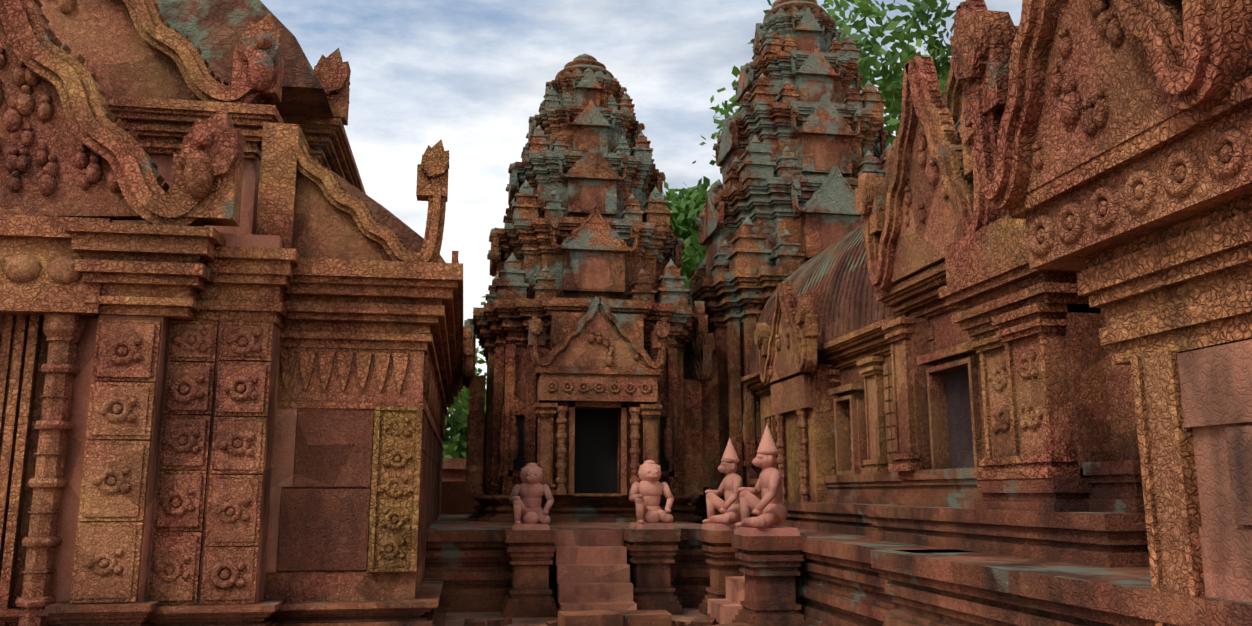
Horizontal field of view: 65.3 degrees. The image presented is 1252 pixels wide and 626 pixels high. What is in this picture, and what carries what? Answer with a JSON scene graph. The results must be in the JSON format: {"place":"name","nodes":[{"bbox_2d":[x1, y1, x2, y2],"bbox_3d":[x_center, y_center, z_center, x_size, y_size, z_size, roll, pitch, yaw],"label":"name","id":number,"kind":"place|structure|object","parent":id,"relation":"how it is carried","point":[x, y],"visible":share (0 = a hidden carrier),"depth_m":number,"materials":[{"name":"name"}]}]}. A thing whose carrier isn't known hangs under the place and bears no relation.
{"place":"outdoors","nodes":[
{"label":"outdoors","id":0,"kind":"place"},
{"bbox_2d":[444,608,706,625],"bbox_3d":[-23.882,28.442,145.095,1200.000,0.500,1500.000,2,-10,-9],"label":"ground","id":1,"kind":"structure","parent":0,"point":[458,618],"depth_m":13.11,"materials":[{"name":"brown stone"}]},
{"bbox_2d":[0,0,463,625],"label":"library","id":2,"kind":"structure","parent":1,"relation":"on","point":[230,340],"depth_m":10.62,"materials":[{"name":"stone"}]},
{"bbox_2d":[443,354,486,457],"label":"tree","id":3,"kind":"object","parent":1,"relation":"on","point":[455,444],"visible":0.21,"depth_m":42.93,"materials":[{"name":"green plant"}]},
{"bbox_2d":[476,296,486,402],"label":"tree","id":4,"kind":"object","parent":1,"relation":"on","point":[481,361],"depth_m":45.60,"materials":[{"name":"green plant"}]},
{"bbox_2d":[441,458,694,513],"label":"enclosure wall","id":5,"kind":"structure","parent":1,"relation":"on","point":[455,499],"depth_m":23.54,"materials":[{"name":"stone"}]},
{"bbox_2d":[464,610,763,625],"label":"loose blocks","id":6,"kind":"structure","parent":1,"relation":"on","point":[618,618],"depth_m":11.95,"materials":[{"name":"stone"}]},
{"bbox_2d":[501,528,806,625],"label":"pedestals","id":7,"kind":"object","parent":1,"relation":"on","point":[767,566],"visible":0.94,"depth_m":13.23,"materials":[{"name":"stone"}]},
{"bbox_2d":[509,463,553,529],"bbox_3d":[-1.325,2.566,13.721,0.630,0.923,0.534,2,-10,-9],"label":"guardian statue","id":8,"kind":"object","parent":7,"relation":"on","point":[530,490],"visible":1,"depth_m":13.64,"materials":[{"name":"pink stone"}]},
{"bbox_2d":[628,460,673,528],"bbox_3d":[0.360,2.592,13.992,0.660,0.970,0.573,2,-10,-9],"label":"statue","id":9,"kind":"object","parent":7,"relation":"on","point":[647,491],"visible":1,"depth_m":13.91,"materials":[{"name":"pink stone"}]},
{"bbox_2d":[701,438,742,530],"bbox_3d":[1.425,2.375,13.656,0.646,1.277,0.690,3,-11,-14],"label":"statue","id":10,"kind":"object","parent":7,"relation":"on","point":[729,517],"visible":0.98,"depth_m":13.60,"materials":[{"name":"pink stone"}]},
{"bbox_2d":[734,425,799,535],"bbox_3d":[1.710,2.034,11.980,0.692,1.345,0.722,2,-10,-9],"label":"statue","id":11,"kind":"object","parent":7,"relation":"on","point":[769,509],"visible":1,"depth_m":11.84,"materials":[{"name":"pink stone"}]},
{"bbox_2d":[663,161,716,287],"bbox_3d":[2.600,1.481,39.195,13.438,14.546,13.872,2,-10,-9],"label":"tree","id":12,"kind":"object","parent":1,"relation":"on","point":[687,209],"visible":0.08,"depth_m":36.38,"materials":[{"name":"green plant"}]},
{"bbox_2d":[700,0,955,176],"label":"tree","id":13,"kind":"object","parent":1,"relation":"on","point":[889,83],"visible":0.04,"depth_m":33.50,"materials":[{"name":"green plant"}]},
{"bbox_2d":[424,514,1251,625],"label":"platform","id":14,"kind":"structure","parent":1,"relation":"on","point":[842,579],"depth_m":10.04,"materials":[{"name":"stone"}]},
{"bbox_2d":[688,0,891,518],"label":"tower","id":15,"kind":"structure","parent":14,"relation":"on","point":[797,148],"depth_m":20.16,"materials":[{"name":"stone"}]},
{"bbox_2d":[738,0,1251,625],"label":"temple building","id":16,"kind":"structure","parent":14,"relation":"on","point":[1010,314],"depth_m":7.48,"materials":[{"name":"stone"}]},
{"bbox_2d":[462,53,714,522],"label":"tower","id":17,"kind":"structure","parent":0,"point":[580,325],"depth_m":18.44,"materials":[{"name":"stone"}]},
{"bbox_2d":[260,0,1021,437],"label":"sky","id":18,"kind":"structure","parent":0,"point":[469,75],"materials":[{"name":"white"}]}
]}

